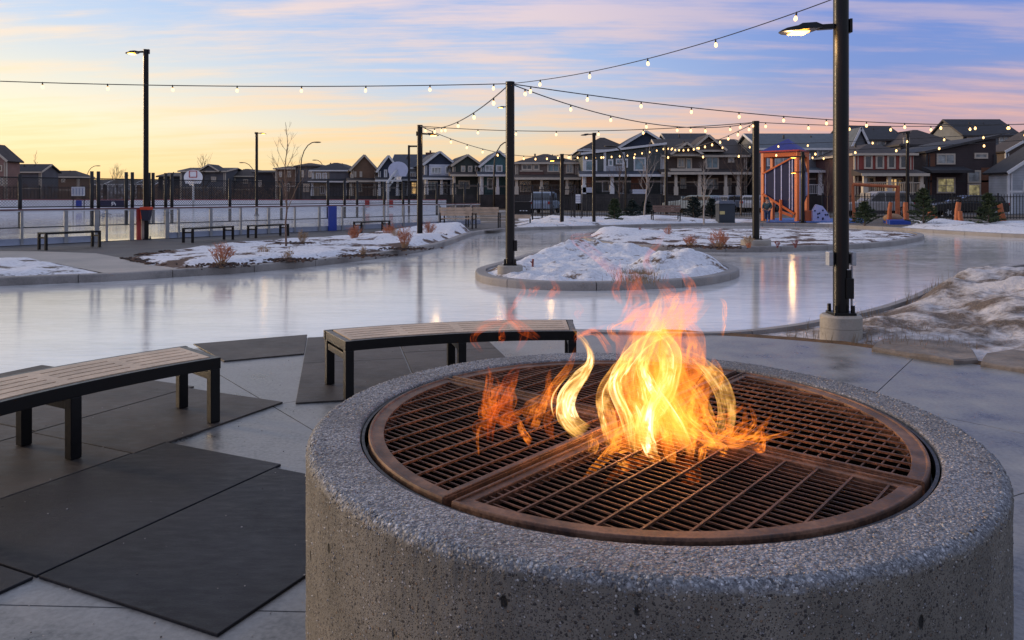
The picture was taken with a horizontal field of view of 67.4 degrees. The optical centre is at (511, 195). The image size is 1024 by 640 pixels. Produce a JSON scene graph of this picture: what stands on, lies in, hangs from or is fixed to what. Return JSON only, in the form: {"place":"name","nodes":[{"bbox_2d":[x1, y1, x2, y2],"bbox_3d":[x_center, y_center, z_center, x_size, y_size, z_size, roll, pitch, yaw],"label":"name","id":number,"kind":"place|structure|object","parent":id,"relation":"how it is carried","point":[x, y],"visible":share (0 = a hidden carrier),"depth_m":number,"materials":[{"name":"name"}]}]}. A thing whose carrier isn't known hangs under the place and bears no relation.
{"place":"outdoors","nodes":[
{"label":"outdoors","id":0,"kind":"place"},
{"bbox_2d":[20,164,61,198],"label":"house","id":1,"kind":"structure","parent":0,"point":[39,170],"depth_m":104.56,"materials":[{"name":"grey"}]},
{"bbox_2d":[58,170,94,198],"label":"house","id":2,"kind":"structure","parent":0,"point":[70,174],"depth_m":118.09,"materials":[{"name":"beige"}]},
{"bbox_2d":[0,251,176,272],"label":"sidewalk","id":3,"kind":"structure","parent":0,"point":[101,263],"depth_m":17.00,"materials":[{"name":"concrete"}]},
{"bbox_2d":[0,211,469,245],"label":"rink ice","id":4,"kind":"structure","parent":0,"point":[56,218],"depth_m":43.71,"materials":[{"name":"ice"}]},
{"bbox_2d":[0,199,445,210],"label":"rink boards","id":5,"kind":"object","parent":4,"relation":"on","point":[368,208],"visible":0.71,"depth_m":70.00,"materials":[{"name":"white plastic"}]},
{"bbox_2d":[1,185,457,206],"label":"picket fence","id":6,"kind":"object","parent":4,"relation":"on","point":[209,187],"visible":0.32,"depth_m":71.48,"materials":[{"name":"metal"}]},
{"bbox_2d":[0,203,480,245],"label":"rink boards","id":7,"kind":"object","parent":4,"relation":"on","point":[331,218],"visible":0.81,"depth_m":26.92,"materials":[{"name":"white plastic"}]},
{"bbox_2d":[0,171,486,228],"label":"chain link fence","id":8,"kind":"object","parent":7,"relation":"attached to","point":[152,188],"visible":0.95,"depth_m":26.57,"materials":[{"name":"metal"}]},
{"bbox_2d":[386,162,407,215],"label":"basketball hoop","id":9,"kind":"object","parent":4,"relation":"on","point":[397,169],"visible":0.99,"depth_m":51.97,"materials":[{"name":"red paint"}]},
{"bbox_2d":[0,222,516,263],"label":"rink walkway","id":10,"kind":"structure","parent":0,"point":[124,248],"depth_m":23.17,"materials":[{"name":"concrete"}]},
{"bbox_2d":[37,230,100,249],"bbox_3d":[-12.069,1.220,20.970,0.420,0.460,1.482,0,0,33],"label":"backless bench","id":11,"kind":"object","parent":10,"relation":"on","point":[46,234],"visible":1,"depth_m":20.61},
{"bbox_2d":[125,49,150,239],"bbox_3d":[-12.291,-1.670,25.217,0.788,6.240,0.317,0,0,0],"label":"light post","id":12,"kind":"object","parent":10,"relation":"on","point":[146,52],"visible":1,"depth_m":25.15,"materials":[{"name":"black"}]},
{"bbox_2d":[182,226,233,242],"bbox_3d":[-9.579,1.225,24.272,0.420,0.450,1.804,0,0,21],"label":"backless bench","id":13,"kind":"object","parent":10,"relation":"on","point":[208,227],"visible":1,"depth_m":23.89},
{"bbox_2d":[439,206,476,228],"bbox_3d":[-2.350,0.970,33.433,1.510,0.960,0.600,0,0,15],"label":"backrest bench","id":14,"kind":"object","parent":10,"relation":"on","point":[453,211],"visible":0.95,"depth_m":33.19,"materials":[{"name":"brown wood"}]},
{"bbox_2d":[465,206,500,227],"bbox_3d":[-1.296,0.970,34.426,1.510,0.960,0.600,0,0,8],"label":"backrest bench","id":15,"kind":"object","parent":10,"relation":"on","point":[485,209],"visible":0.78,"depth_m":34.15,"materials":[{"name":"brown wood"}]},
{"bbox_2d":[515,202,531,222],"bbox_3d":[0.487,0.880,36.750,0.900,1.140,0.560,0,0,0],"label":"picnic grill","id":16,"kind":"object","parent":10,"relation":"on","point":[522,207],"visible":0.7,"depth_m":36.50,"materials":[{"name":"metal"}]},
{"bbox_2d":[252,170,274,198],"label":"house","id":17,"kind":"structure","parent":0,"point":[265,175],"depth_m":118.00,"materials":[{"name":"grey"}]},
{"bbox_2d":[273,166,295,198],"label":"house","id":18,"kind":"structure","parent":0,"point":[288,170],"depth_m":112.00,"materials":[{"name":"beige"}]},
{"bbox_2d":[293,163,324,198],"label":"house","id":19,"kind":"structure","parent":0,"point":[309,166],"depth_m":108.00,"materials":[{"name":"grey"}]},
{"bbox_2d":[308,163,351,198],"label":"house","id":20,"kind":"structure","parent":0,"point":[334,172],"depth_m":103.90,"materials":[{"name":"beige"}]},
{"bbox_2d":[0,226,1023,372],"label":"ice","id":21,"kind":"structure","parent":0,"point":[55,325],"depth_m":11.75,"materials":[{"name":"ice"}]},
{"bbox_2d":[475,251,738,290],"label":"island kerb","id":22,"kind":"structure","parent":21,"relation":"on","point":[482,275],"depth_m":13.03,"materials":[{"name":"concrete"}]},
{"bbox_2d":[486,239,727,280],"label":"snow patch","id":23,"kind":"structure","parent":22,"relation":"on","point":[576,260],"depth_m":15.22,"materials":[{"name":"snow"}]},
{"bbox_2d":[584,228,923,251],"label":"island kerb","id":24,"kind":"structure","parent":21,"relation":"on","point":[918,237],"depth_m":22.04,"materials":[{"name":"concrete"}]},
{"bbox_2d":[590,226,915,245],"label":"snow on far island","id":25,"kind":"structure","parent":24,"relation":"on","point":[783,237],"depth_m":26.33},
{"bbox_2d":[741,121,770,245],"bbox_3d":[7.008,-0.245,22.074,0.840,3.770,0.840,0,0,0],"label":"light post","id":26,"kind":"object","parent":25,"relation":"on","point":[758,241],"visible":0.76,"depth_m":21.99,"materials":[{"name":"metal"}]},
{"bbox_2d":[758,266,1023,360],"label":"snow bank","id":27,"kind":"structure","parent":21,"relation":"on","point":[967,303],"depth_m":8.99,"materials":[{"name":"snow"}]},
{"bbox_2d":[597,264,985,348],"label":"dead grass","id":28,"kind":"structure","parent":27,"relation":"on","point":[640,277],"depth_m":12.28,"materials":[{"name":"plant"}]},
{"bbox_2d":[872,338,977,364],"bbox_3d":[4.242,1.547,7.670,1.150,0.124,1.030,0,0,-35],"label":"flat rock","id":29,"kind":"object","parent":27,"relation":"on","point":[955,353],"visible":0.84,"depth_m":7.44,"materials":[{"name":"stone"}]},
{"bbox_2d":[980,349,1023,372],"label":"flat rock","id":30,"kind":"object","parent":27,"relation":"on","point":[1010,360],"visible":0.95,"depth_m":6.95,"materials":[{"name":"stone"}]},
{"bbox_2d":[0,329,1023,639],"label":"plaza","id":31,"kind":"structure","parent":0,"point":[982,405],"depth_m":5.45,"materials":[{"name":"concrete"}]},
{"bbox_2d":[0,566,32,593],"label":"rubber mat","id":32,"kind":"object","parent":31,"relation":"on","point":[10,579],"visible":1,"depth_m":3.08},
{"bbox_2d":[0,433,130,498],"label":"rubber mat","id":33,"kind":"object","parent":31,"relation":"on","point":[40,460],"visible":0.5,"depth_m":4.43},
{"bbox_2d":[0,346,220,459],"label":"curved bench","id":34,"kind":"object","parent":33,"relation":"on","point":[67,387],"visible":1,"depth_m":4.71,"materials":[{"name":"brown wood"}]},
{"bbox_2d":[0,380,193,431],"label":"rubber mat","id":35,"kind":"object","parent":31,"relation":"on","point":[43,416],"visible":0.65,"depth_m":5.69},
{"bbox_2d":[0,442,280,577],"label":"rubber mat","id":36,"kind":"object","parent":31,"relation":"on","point":[109,502],"visible":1,"depth_m":3.86,"materials":[{"name":"rubber"}]},
{"bbox_2d":[33,388,282,453],"bbox_3d":[-2.406,1.542,5.346,0.957,0.013,1.262,0,0,25],"label":"rubber mat","id":37,"kind":"object","parent":31,"relation":"on","point":[132,429],"visible":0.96,"depth_m":5.22,"materials":[{"name":"rubber"}]},
{"bbox_2d":[39,468,305,636],"bbox_3d":[-1.183,1.542,3.510,0.972,0.013,1.358,0,0,25],"label":"rubber mat","id":38,"kind":"object","parent":31,"relation":"on","point":[185,564],"visible":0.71,"depth_m":3.23,"materials":[{"name":"rubber"}]},
{"bbox_2d":[193,335,306,361],"bbox_3d":[-2.549,1.542,7.760,1.163,0.013,1.010,0,0,-27],"label":"rubber mat","id":39,"kind":"object","parent":31,"relation":"on","point":[246,349],"visible":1,"depth_m":7.75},
{"bbox_2d":[296,358,410,403],"bbox_3d":[-1.306,1.542,6.460,0.924,0.013,1.370,0,0,-13],"label":"rubber mat","id":40,"kind":"object","parent":31,"relation":"on","point":[313,387],"visible":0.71,"depth_m":6.47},
{"bbox_2d":[324,320,576,398],"bbox_3d":[-0.449,1.314,6.323,2.139,0.440,0.704,0,0,-14],"label":"curved bench","id":41,"kind":"object","parent":40,"relation":"on","point":[344,344],"visible":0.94,"depth_m":6.18,"materials":[{"name":"brown wood"}]},
{"bbox_2d":[303,337,403,362],"bbox_3d":[-1.608,1.542,7.765,0.924,0.013,1.300,0,0,-13],"label":"rubber mat","id":42,"kind":"object","parent":31,"relation":"on","point":[315,350],"visible":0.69,"depth_m":7.45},
{"bbox_2d":[401,342,495,352],"bbox_3d":[-0.711,1.542,8.059,0.924,0.013,0.900,0,0,-13],"label":"rubber mat","id":43,"kind":"object","parent":31,"relation":"on","point":[443,347],"visible":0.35,"depth_m":7.75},
{"bbox_2d":[404,348,504,373],"bbox_3d":[-0.453,1.542,6.944,0.924,0.013,1.370,0,0,-13],"label":"rubber mat","id":44,"kind":"object","parent":31,"relation":"on","point":[423,360],"visible":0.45,"depth_m":7.27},
{"bbox_2d":[305,352,1013,639],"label":"fire pit","id":45,"kind":"object","parent":31,"relation":"on","point":[388,557],"visible":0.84,"depth_m":1.87,"materials":[{"name":"concrete"}]},
{"bbox_2d":[368,378,623,507],"bbox_3d":[-0.239,0.840,2.750,0.946,0.053,0.990,0,0,39],"label":"fire grate","id":46,"kind":"object","parent":45,"relation":"on","point":[381,454],"visible":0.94,"depth_m":2.67,"materials":[{"name":"metal"}]},
{"bbox_2d":[453,360,736,423],"bbox_3d":[0.400,0.840,3.501,0.946,0.053,0.952,0,0,42],"label":"fire grate","id":47,"kind":"object","parent":45,"relation":"on","point":[712,376],"visible":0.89,"depth_m":3.43,"materials":[{"name":"metal"}]},
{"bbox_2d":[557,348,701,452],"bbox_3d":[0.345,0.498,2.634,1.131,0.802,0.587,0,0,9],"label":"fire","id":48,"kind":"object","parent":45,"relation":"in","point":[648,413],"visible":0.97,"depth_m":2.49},
{"bbox_2d":[452,421,921,545],"bbox_3d":[0.482,0.840,2.111,0.946,0.053,0.952,0,0,42],"label":"fire grate","id":49,"kind":"object","parent":45,"relation":"on","point":[893,496],"visible":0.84,"depth_m":2.13,"materials":[{"name":"metal"}]},
{"bbox_2d":[641,372,930,495],"bbox_3d":[1.121,0.840,2.862,0.946,0.053,0.990,0,0,39],"label":"fire grate","id":50,"kind":"object","parent":45,"relation":"on","point":[907,443],"visible":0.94,"depth_m":2.78,"materials":[{"name":"metal"}]},
{"bbox_2d":[662,329,981,364],"bbox_3d":[3.998,1.544,7.011,5.757,0.019,0.820,0,0,45],"label":"soil strip","id":51,"kind":"object","parent":31,"relation":"on","point":[796,338],"visible":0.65,"depth_m":8.29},
{"bbox_2d":[0,0,1023,179],"label":"sky","id":52,"kind":"structure","parent":0,"point":[923,62],"materials":[{"name":"blue"}]},
{"bbox_2d":[65,208,1023,272],"bbox_3d":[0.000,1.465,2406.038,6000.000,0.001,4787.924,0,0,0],"label":"field","id":53,"kind":"structure","parent":0,"point":[877,222],"depth_m":48.29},
{"bbox_2d":[0,145,23,198],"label":"house","id":54,"kind":"structure","parent":53,"relation":"on","point":[10,161],"depth_m":92.81,"materials":[{"name":"brown"}]},
{"bbox_2d":[0,257,97,276],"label":"snowy verge","id":55,"kind":"structure","parent":53,"relation":"on","point":[20,266],"depth_m":14.54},
{"bbox_2d":[0,180,283,198],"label":"hedgerow","id":56,"kind":"object","parent":53,"relation":"on","point":[139,192],"visible":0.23,"depth_m":87.94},
{"bbox_2d":[177,164,241,198],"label":"house","id":57,"kind":"structure","parent":53,"relation":"on","point":[215,172],"depth_m":118.00,"materials":[{"name":"grey"}]},
{"bbox_2d":[234,169,260,198],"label":"house","id":58,"kind":"structure","parent":53,"relation":"on","point":[245,175],"depth_m":122.00,"materials":[{"name":"grey"}]},
{"bbox_2d":[347,154,376,198],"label":"house","id":59,"kind":"structure","parent":53,"relation":"on","point":[363,169],"depth_m":97.84,"materials":[{"name":"beige"}]},
{"bbox_2d":[374,155,401,198],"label":"house","id":60,"kind":"structure","parent":53,"relation":"on","point":[381,171],"depth_m":93.78,"materials":[{"name":"blue"}]},
{"bbox_2d":[392,150,434,198],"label":"house","id":61,"kind":"structure","parent":53,"relation":"on","point":[403,158],"depth_m":98.00,"materials":[{"name":"grey"}]},
{"bbox_2d":[413,151,453,206],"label":"house","id":62,"kind":"structure","parent":53,"relation":"on","point":[436,169],"depth_m":89.65,"materials":[{"name":"blue"}]},
{"bbox_2d":[132,222,747,269],"bbox_3d":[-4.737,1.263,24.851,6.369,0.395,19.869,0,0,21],"label":"planting bed","id":63,"kind":"object","parent":53,"relation":"on","point":[325,247],"visible":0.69,"depth_m":20.46,"materials":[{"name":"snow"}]},
{"bbox_2d":[208,241,236,267],"bbox_3d":[-5.806,1.182,15.304,0.577,0.546,0.598,0,0,0],"label":"shrub","id":64,"kind":"object","parent":63,"relation":"on","point":[221,255],"visible":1,"depth_m":15.29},
{"bbox_2d":[267,122,307,245],"bbox_3d":[-6.109,-0.298,21.005,1.169,3.497,0.818,0,0,0],"label":"bare tree","id":65,"kind":"object","parent":63,"relation":"on","point":[285,188],"visible":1,"depth_m":20.99,"materials":[{"name":"brown plant"}]},
{"bbox_2d":[416,125,438,233],"bbox_3d":[-2.995,-0.517,27.188,0.825,3.934,0.317,0,0,0],"label":"light post","id":66,"kind":"object","parent":63,"relation":"on","point":[419,133],"visible":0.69,"depth_m":27.10,"materials":[{"name":"black"}]},
{"bbox_2d":[422,122,751,135],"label":"string lights","id":67,"kind":"object","parent":66,"relation":"hanging from","point":[598,134],"visible":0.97,"depth_m":24.15,"materials":[{"name":"brown"}]},
{"bbox_2d":[447,154,480,207],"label":"house","id":68,"kind":"structure","parent":53,"relation":"on","point":[463,170],"depth_m":87.81,"materials":[{"name":"green"}]},
{"bbox_2d":[476,150,505,207],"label":"house","id":69,"kind":"structure","parent":53,"relation":"on","point":[485,172],"depth_m":85.67,"materials":[{"name":"teal"}]},
{"bbox_2d":[0,223,1023,285],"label":"trail kerb","id":70,"kind":"structure","parent":53,"relation":"on","point":[82,278],"depth_m":16.96,"materials":[{"name":"concrete"}]},
{"bbox_2d":[549,154,564,221],"bbox_3d":[2.191,-0.291,37.826,0.825,3.482,0.317,0,0,0],"label":"light post","id":71,"kind":"object","parent":53,"relation":"on","point":[562,159],"visible":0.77,"depth_m":37.73,"materials":[{"name":"black"}]},
{"bbox_2d":[564,140,1023,158],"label":"string lights","id":72,"kind":"object","parent":71,"relation":"hanging from","point":[826,150],"visible":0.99,"depth_m":33.43,"materials":[{"name":"white"}]},
{"bbox_2d":[532,185,582,219],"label":"picket fence","id":73,"kind":"object","parent":53,"relation":"on","point":[571,189],"visible":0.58,"depth_m":41.57,"materials":[{"name":"metal"}]},
{"bbox_2d":[581,133,595,221],"bbox_3d":[3.855,-0.852,38.667,0.800,4.603,0.317,0,0,0],"label":"light post","id":74,"kind":"object","parent":53,"relation":"on","point":[593,177],"visible":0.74,"depth_m":38.59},
{"bbox_2d":[570,138,620,160],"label":"house","id":75,"kind":"structure","parent":53,"relation":"on","point":[601,143],"depth_m":89.03,"materials":[{"name":"grey"}]},
{"bbox_2d":[515,215,741,226],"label":"back snowbank","id":76,"kind":"object","parent":53,"relation":"on","point":[551,220],"visible":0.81,"depth_m":39.37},
{"bbox_2d":[520,196,751,216],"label":"picket fence","id":77,"kind":"object","parent":53,"relation":"on","point":[626,205],"visible":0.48,"depth_m":49.99,"materials":[{"name":"metal"}]},
{"bbox_2d":[615,130,660,148],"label":"house","id":78,"kind":"structure","parent":53,"relation":"on","point":[645,138],"depth_m":86.00,"materials":[{"name":"blue"}]},
{"bbox_2d":[651,205,680,220],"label":"backrest bench","id":79,"kind":"object","parent":53,"relation":"on","point":[678,211],"visible":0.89,"depth_m":40.17,"materials":[{"name":"brown wood"}]},
{"bbox_2d":[659,133,706,138],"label":"house","id":80,"kind":"structure","parent":53,"relation":"on","point":[679,135],"depth_m":89.04,"materials":[{"name":"grey"}]},
{"bbox_2d":[715,201,735,222],"bbox_3d":[11.200,0.870,40.350,0.920,1.160,0.800,0,0,0],"label":"waste container","id":81,"kind":"object","parent":53,"relation":"on","point":[725,211],"visible":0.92,"depth_m":40.00,"materials":[{"name":"grey metal"}]},
{"bbox_2d":[789,152,805,222],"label":"light post","id":82,"kind":"object","parent":53,"relation":"on","point":[802,156],"visible":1,"depth_m":40.38,"materials":[{"name":"black"}]},
{"bbox_2d":[737,127,870,211],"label":"house","id":83,"kind":"structure","parent":53,"relation":"on","point":[857,135],"depth_m":70.09,"materials":[{"name":"stone"}]},
{"bbox_2d":[766,218,863,222],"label":"play surface","id":84,"kind":"object","parent":53,"relation":"on","point":[785,220],"visible":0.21,"depth_m":41.47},
{"bbox_2d":[759,139,810,220],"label":"playground tower","id":85,"kind":"structure","parent":84,"relation":"on","point":[780,185],"depth_m":42.58,"materials":[{"name":"orange paint"}]},
{"bbox_2d":[811,204,830,220],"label":"climbing wall","id":86,"kind":"structure","parent":84,"relation":"on","point":[819,213],"depth_m":42.00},
{"bbox_2d":[849,201,879,225],"bbox_3d":[16.673,0.837,36.240,1.066,1.226,1.292,0,0,-16],"label":"pine tree","id":87,"kind":"object","parent":53,"relation":"on","point":[863,207],"visible":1,"depth_m":36.19,"materials":[{"name":"green plant"}]},
{"bbox_2d":[831,126,898,145],"bbox_3d":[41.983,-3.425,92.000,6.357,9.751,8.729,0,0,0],"label":"roof","id":88,"kind":"structure","parent":53,"relation":"on","point":[883,135],"depth_m":89.27,"materials":[{"name":"grey"}]},
{"bbox_2d":[812,144,929,213],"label":"house","id":89,"kind":"structure","parent":53,"relation":"on","point":[885,166],"depth_m":61.92,"materials":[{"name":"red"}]},
{"bbox_2d":[883,130,949,149],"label":"house","id":90,"kind":"structure","parent":53,"relation":"on","point":[924,139],"depth_m":85.10,"materials":[{"name":"grey"}]},
{"bbox_2d":[904,187,939,223],"bbox_3d":[18.554,0.520,34.841,1.487,1.860,1.482,0,0,24],"label":"pine tree","id":91,"kind":"object","parent":53,"relation":"on","point":[925,200],"visible":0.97,"depth_m":34.76,"materials":[{"name":"green plant"}]},
{"bbox_2d":[822,193,1023,219],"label":"picket fence","id":92,"kind":"object","parent":53,"relation":"on","point":[961,196],"visible":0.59,"depth_m":45.27,"materials":[{"name":"metal"}]},
{"bbox_2d":[904,218,1023,233],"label":"snowbank","id":93,"kind":"object","parent":53,"relation":"on","point":[1015,227],"visible":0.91,"depth_m":32.31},
{"bbox_2d":[930,195,1009,217],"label":"parked car","id":94,"kind":"object","parent":53,"relation":"on","point":[966,205],"visible":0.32,"depth_m":49.22,"materials":[{"name":"black paint"}]},
{"bbox_2d":[969,192,1008,222],"bbox_3d":[20.727,0.643,33.491,1.516,1.614,1.496,0,0,0],"label":"pine tree","id":95,"kind":"object","parent":53,"relation":"on","point":[989,199],"visible":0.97,"depth_m":33.37,"materials":[{"name":"green plant"}]},
{"bbox_2d":[515,154,580,209],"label":"house","id":96,"kind":"structure","parent":0,"point":[540,172],"depth_m":77.91,"materials":[{"name":"beige"}]},
{"bbox_2d":[572,142,670,210],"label":"house","id":97,"kind":"structure","parent":0,"point":[605,189],"depth_m":72.91,"materials":[{"name":"grey"}]},
{"bbox_2d":[650,134,751,210],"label":"house","id":98,"kind":"structure","parent":0,"point":[683,172],"depth_m":72.91,"materials":[{"name":"grey"}]},
{"bbox_2d":[473,212,1023,214],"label":"street","id":99,"kind":"structure","parent":0,"point":[565,213],"depth_m":61.19,"materials":[{"name":"asphalt"}]},
{"bbox_2d":[531,192,559,213],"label":"parked van","id":100,"kind":"object","parent":99,"relation":"on","point":[537,195],"visible":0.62,"depth_m":60.04,"materials":[{"name":"blue paint"}]},
{"bbox_2d":[663,195,721,213],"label":"parked car","id":101,"kind":"object","parent":99,"relation":"on","point":[687,199],"visible":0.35,"depth_m":61.39,"materials":[{"name":"teal paint"}]},
{"bbox_2d":[849,191,914,215],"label":"parked car","id":102,"kind":"object","parent":99,"relation":"on","point":[880,203],"visible":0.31,"depth_m":52.18,"materials":[{"name":"silver metal"}]},
{"bbox_2d":[902,134,1001,202],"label":"house","id":103,"kind":"structure","parent":0,"point":[962,167],"depth_m":66.00,"materials":[{"name":"brown"}]},
{"bbox_2d":[936,177,954,192],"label":"window","id":104,"kind":"structure","parent":103,"relation":"in","point":[943,184],"depth_m":65.95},
{"bbox_2d":[930,119,1017,144],"bbox_3d":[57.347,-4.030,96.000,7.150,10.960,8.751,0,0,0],"label":"roof","id":105,"kind":"structure","parent":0,"point":[959,131],"depth_m":93.88,"materials":[{"name":"stone"}]},
{"bbox_2d":[982,147,1023,213],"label":"house","id":106,"kind":"structure","parent":0,"point":[1006,175],"depth_m":60.28,"materials":[{"name":"grey"}]},
{"bbox_2d":[996,130,1023,162],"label":"house","id":107,"kind":"structure","parent":0,"point":[1004,150],"depth_m":76.72,"materials":[{"name":"brown"}]},
{"label":"ground","id":108,"kind":"structure","parent":0,"visible":0},
{"bbox_2d":[497,81,522,274],"bbox_3d":[-0.035,-0.199,14.198,0.470,3.797,0.470,0,0,0],"label":"light post","id":109,"kind":"object","parent":108,"relation":"on","point":[510,264],"visible":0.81,"depth_m":14.12,"materials":[{"name":"metal"}]},
{"bbox_2d":[0,81,505,92],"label":"string lights","id":110,"kind":"object","parent":109,"relation":"hanging from","point":[237,90],"visible":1,"depth_m":14.10,"materials":[{"name":"brown"}]},
{"bbox_2d":[514,85,754,131],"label":"string lights","id":111,"kind":"object","parent":109,"relation":"hanging from","point":[525,94],"visible":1,"depth_m":17.12,"materials":[{"name":"brown"}]},
{"bbox_2d":[513,0,830,85],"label":"string lights","id":112,"kind":"object","parent":109,"relation":"hanging from","point":[716,45],"visible":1,"depth_m":11.07,"materials":[{"name":"white"}]},
{"bbox_2d":[514,84,1023,129],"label":"string lights","id":113,"kind":"object","parent":109,"relation":"hanging from","point":[691,111],"visible":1,"depth_m":16.29,"materials":[{"name":"white"}]},
{"bbox_2d":[590,264,1023,334],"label":"plaza kerb","id":114,"kind":"structure","parent":108,"relation":"on","point":[814,323],"depth_m":8.87,"materials":[{"name":"concrete"}]},
{"bbox_2d":[779,0,862,342],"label":"light post","id":115,"kind":"object","parent":108,"relation":"on","point":[841,321],"visible":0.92,"depth_m":8.25,"materials":[{"name":"metal"}]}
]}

